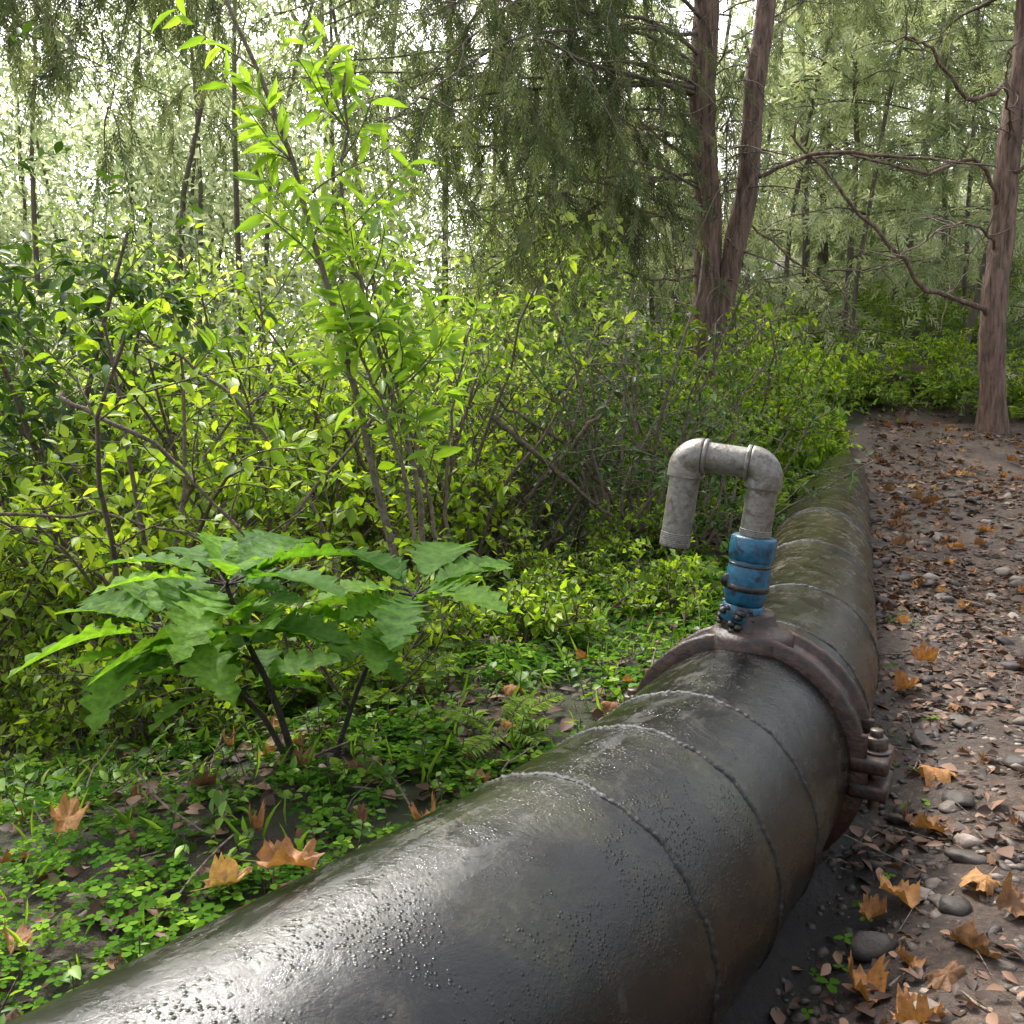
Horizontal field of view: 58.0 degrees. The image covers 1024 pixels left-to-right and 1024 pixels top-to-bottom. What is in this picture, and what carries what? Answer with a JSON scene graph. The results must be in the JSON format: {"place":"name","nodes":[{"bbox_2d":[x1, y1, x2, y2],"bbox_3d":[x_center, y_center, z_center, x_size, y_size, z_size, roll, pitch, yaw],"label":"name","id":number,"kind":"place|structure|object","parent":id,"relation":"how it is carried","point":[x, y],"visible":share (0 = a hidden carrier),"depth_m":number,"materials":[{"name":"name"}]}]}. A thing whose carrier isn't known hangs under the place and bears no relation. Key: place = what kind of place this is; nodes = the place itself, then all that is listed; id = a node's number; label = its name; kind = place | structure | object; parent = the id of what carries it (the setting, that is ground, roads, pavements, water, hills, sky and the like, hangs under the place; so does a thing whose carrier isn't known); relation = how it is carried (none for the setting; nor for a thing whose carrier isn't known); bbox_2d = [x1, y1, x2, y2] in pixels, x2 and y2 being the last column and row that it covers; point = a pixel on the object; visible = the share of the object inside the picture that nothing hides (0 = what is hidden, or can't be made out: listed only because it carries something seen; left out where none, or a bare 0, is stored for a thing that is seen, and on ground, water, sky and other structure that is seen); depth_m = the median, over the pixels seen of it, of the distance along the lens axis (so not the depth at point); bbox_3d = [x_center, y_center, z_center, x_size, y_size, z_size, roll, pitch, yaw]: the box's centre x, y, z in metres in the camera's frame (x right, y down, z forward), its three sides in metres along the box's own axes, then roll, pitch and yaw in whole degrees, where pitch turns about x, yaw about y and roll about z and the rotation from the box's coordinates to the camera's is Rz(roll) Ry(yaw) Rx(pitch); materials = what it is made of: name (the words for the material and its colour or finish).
{"place":"outdoors","nodes":[
{"label":"outdoors","id":0,"kind":"place"},
{"bbox_2d":[0,0,1015,378],"label":"sky","id":1,"kind":"structure","parent":0,"point":[721,35],"materials":[{"name":"white"}]},
{"bbox_2d":[0,172,1023,1015],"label":"ground","id":2,"kind":"structure","parent":0,"point":[200,854],"depth_m":2.34,"materials":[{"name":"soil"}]},
{"bbox_2d":[0,21,277,679],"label":"glossy leaved tree","id":3,"kind":"object","parent":2,"relation":"on","point":[17,404],"visible":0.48,"depth_m":5.00,"materials":[{"name":"green plant"}]},
{"bbox_2d":[0,0,407,262],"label":"cypress tree","id":4,"kind":"object","parent":2,"relation":"on","point":[51,43],"visible":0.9,"depth_m":7.57,"materials":[{"name":"green plant"}]},
{"bbox_2d":[7,529,513,767],"bbox_3d":[-0.616,0.398,2.469,1.251,0.659,0.754,0,8,0],"label":"broad leaved plant","id":5,"kind":"object","parent":2,"relation":"on","point":[203,646],"visible":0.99,"depth_m":2.40,"materials":[{"name":"green plant"}]},
{"bbox_2d":[84,260,492,605],"bbox_3d":[-0.738,-0.251,4.120,1.947,1.623,0.683,-7,10,-42],"label":"sapling","id":6,"kind":"object","parent":2,"relation":"on","point":[209,337],"visible":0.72,"depth_m":3.85,"materials":[{"name":"green plant"}]},
{"bbox_2d":[151,0,476,656],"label":"sapling","id":7,"kind":"object","parent":2,"relation":"on","point":[396,377],"visible":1,"depth_m":3.38,"materials":[{"name":"green plant"}]},
{"bbox_2d":[0,106,649,614],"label":"background bushes","id":8,"kind":"object","parent":2,"relation":"on","point":[594,278],"visible":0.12,"depth_m":8.84,"materials":[{"name":"green plant"}]},
{"bbox_2d":[0,215,669,743],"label":"green shrubs","id":9,"kind":"object","parent":2,"relation":"on","point":[270,493],"visible":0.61,"depth_m":4.21,"materials":[{"name":"green plant"}]},
{"bbox_2d":[320,651,459,704],"bbox_3d":[-0.413,0.580,3.134,0.409,0.141,0.506,5,9,35],"label":"fern","id":10,"kind":"object","parent":2,"relation":"on","point":[365,690],"visible":0.43,"depth_m":3.10,"materials":[{"name":"green plant"}]},
{"bbox_2d":[0,499,784,1023],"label":"weeds","id":11,"kind":"object","parent":2,"relation":"on","point":[240,793],"visible":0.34,"depth_m":2.73,"materials":[{"name":"green plant"}]},
{"bbox_2d":[0,432,800,769],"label":"bushes","id":12,"kind":"object","parent":2,"relation":"on","point":[54,724],"visible":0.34,"depth_m":3.59,"materials":[{"name":"green plant"}]},
{"bbox_2d":[5,451,879,1023],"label":"pipeline","id":13,"kind":"object","parent":2,"relation":"on","point":[649,853],"visible":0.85,"depth_m":1.24,"materials":[{"name":"black metal"}]},
{"bbox_2d":[619,608,894,851],"bbox_3d":[0.570,0.538,2.239,0.656,0.611,0.200,4,9,29],"label":"pipe saddle clamp","id":14,"kind":"object","parent":13,"relation":"attached to","point":[871,748],"visible":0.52,"depth_m":2.11,"materials":[{"name":"metal"}]},
{"bbox_2d":[659,438,782,632],"bbox_3d":[0.489,0.055,2.201,0.279,0.447,0.120,10,9,19],"label":"standpipe with valve","id":15,"kind":"object","parent":14,"relation":"on","point":[745,579],"visible":0.98,"depth_m":2.15,"materials":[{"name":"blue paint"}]},
{"bbox_2d":[0,476,939,1018],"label":"ground cover","id":16,"kind":"object","parent":2,"relation":"on","point":[180,872],"visible":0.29,"depth_m":2.25,"materials":[{"name":"green plant"}]},
{"bbox_2d":[437,692,566,760],"bbox_3d":[-0.030,0.603,2.622,0.384,0.120,0.364,0,8,0],"label":"fern","id":17,"kind":"object","parent":2,"relation":"on","point":[530,703],"visible":0.86,"depth_m":2.65,"materials":[{"name":"green plant"}]},
{"bbox_2d":[0,0,1023,537],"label":"distant trees","id":18,"kind":"object","parent":2,"relation":"on","point":[224,216],"visible":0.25,"depth_m":17.80,"materials":[{"name":"green plant"}]},
{"bbox_2d":[0,375,1023,1023],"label":"leaf litter","id":19,"kind":"object","parent":2,"relation":"on","point":[866,1008],"visible":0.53,"depth_m":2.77,"materials":[{"name":"brown plant"}]},
{"bbox_2d":[33,497,1023,1023],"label":"fallen twigs","id":20,"kind":"object","parent":2,"relation":"on","point":[517,757],"visible":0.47,"depth_m":2.50,"materials":[{"name":"brown wood"}]},
{"bbox_2d":[284,250,886,585],"bbox_3d":[0.377,-0.554,6.479,3.540,2.177,3.644,0,8,0],"label":"dark thicket","id":21,"kind":"object","parent":2,"relation":"on","point":[637,475],"visible":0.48,"depth_m":5.47,"materials":[{"name":"green plant"}]},
{"bbox_2d":[201,0,1023,437],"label":"cypress tree","id":22,"kind":"object","parent":2,"relation":"on","point":[563,108],"visible":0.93,"depth_m":7.86,"materials":[{"name":"green plant"}]},
{"bbox_2d":[330,0,1023,483],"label":"hillside conifers","id":23,"kind":"object","parent":2,"relation":"on","point":[858,90],"visible":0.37,"depth_m":12.94,"materials":[{"name":"green plant"}]},
{"bbox_2d":[644,560,726,595],"bbox_3d":[0.864,0.306,4.688,0.480,0.156,0.539,0,8,0],"label":"fern","id":24,"kind":"object","parent":2,"relation":"on","point":[717,572],"visible":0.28,"depth_m":4.61,"materials":[{"name":"green plant"}]},
{"bbox_2d":[380,282,1023,524],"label":"green shrubs","id":25,"kind":"object","parent":2,"relation":"on","point":[804,378],"visible":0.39,"depth_m":8.29,"materials":[{"name":"green plant"}]},
{"bbox_2d":[590,331,880,511],"bbox_3d":[1.457,-0.707,7.598,2.404,1.396,3.829,4,9,29],"label":"fine leaved bush","id":26,"kind":"object","parent":2,"relation":"on","point":[773,429],"visible":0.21,"depth_m":7.15,"materials":[{"name":"green plant"}]},
{"bbox_2d":[715,481,789,513],"bbox_3d":[1.651,-0.078,6.297,0.575,0.287,0.470,-4,9,-28],"label":"fern","id":27,"kind":"object","parent":2,"relation":"on","point":[783,505],"visible":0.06,"depth_m":6.30,"materials":[{"name":"green plant"}]},
{"bbox_2d":[782,475,816,500],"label":"fern","id":28,"kind":"object","parent":2,"relation":"on","point":[785,488],"visible":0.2,"depth_m":7.09,"materials":[{"name":"green plant"}]},
{"bbox_2d":[785,443,832,463],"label":"fern","id":29,"kind":"object","parent":2,"relation":"on","point":[799,454],"visible":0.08,"depth_m":8.50,"materials":[{"name":"green plant"}]},
{"bbox_2d":[794,382,847,404],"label":"fern","id":30,"kind":"object","parent":2,"relation":"on","point":[823,394],"visible":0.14,"depth_m":10.82,"materials":[{"name":"green plant"}]},
{"bbox_2d":[642,251,1023,434],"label":"hillside undergrowth","id":31,"kind":"object","parent":2,"relation":"on","point":[955,322],"visible":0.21,"depth_m":13.42,"materials":[{"name":"green plant"}]},
{"bbox_2d":[820,377,896,400],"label":"fern","id":32,"kind":"object","parent":2,"relation":"on","point":[878,381],"visible":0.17,"depth_m":11.06,"materials":[{"name":"green plant"}]},
{"bbox_2d":[738,0,1023,433],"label":"cypress tree","id":33,"kind":"object","parent":2,"relation":"on","point":[992,416],"visible":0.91,"depth_m":9.91,"materials":[{"name":"green plant"}]},
{"bbox_2d":[857,382,941,408],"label":"fern","id":34,"kind":"object","parent":2,"relation":"on","point":[903,394],"visible":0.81,"depth_m":11.21,"materials":[{"name":"green plant"}]},
{"bbox_2d":[960,400,1023,422],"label":"fern","id":35,"kind":"object","parent":2,"relation":"on","point":[1013,409],"visible":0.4,"depth_m":10.73,"materials":[{"name":"green plant"}]},
{"bbox_2d":[719,361,1023,1023],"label":"dirt path","id":36,"kind":"structure","parent":0,"point":[797,939],"depth_m":2.37,"materials":[{"name":"brown soil"}]},
{"bbox_2d":[789,477,1023,1023],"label":"stones","id":37,"kind":"object","parent":36,"relation":"on","point":[865,946],"visible":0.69,"depth_m":2.62,"materials":[{"name":"grey stone"}]},
{"bbox_2d":[885,363,978,394],"bbox_3d":[5.319,-1.661,11.674,1.464,0.439,0.823,0,8,0],"label":"fern","id":38,"kind":"object","parent":36,"relation":"on","point":[910,373],"visible":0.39,"depth_m":11.57,"materials":[{"name":"green plant"}]},
{"bbox_2d":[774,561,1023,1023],"bbox_3d":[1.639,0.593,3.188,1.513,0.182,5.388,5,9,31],"label":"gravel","id":39,"kind":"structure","parent":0,"point":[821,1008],"depth_m":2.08,"materials":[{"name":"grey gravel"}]}
]}

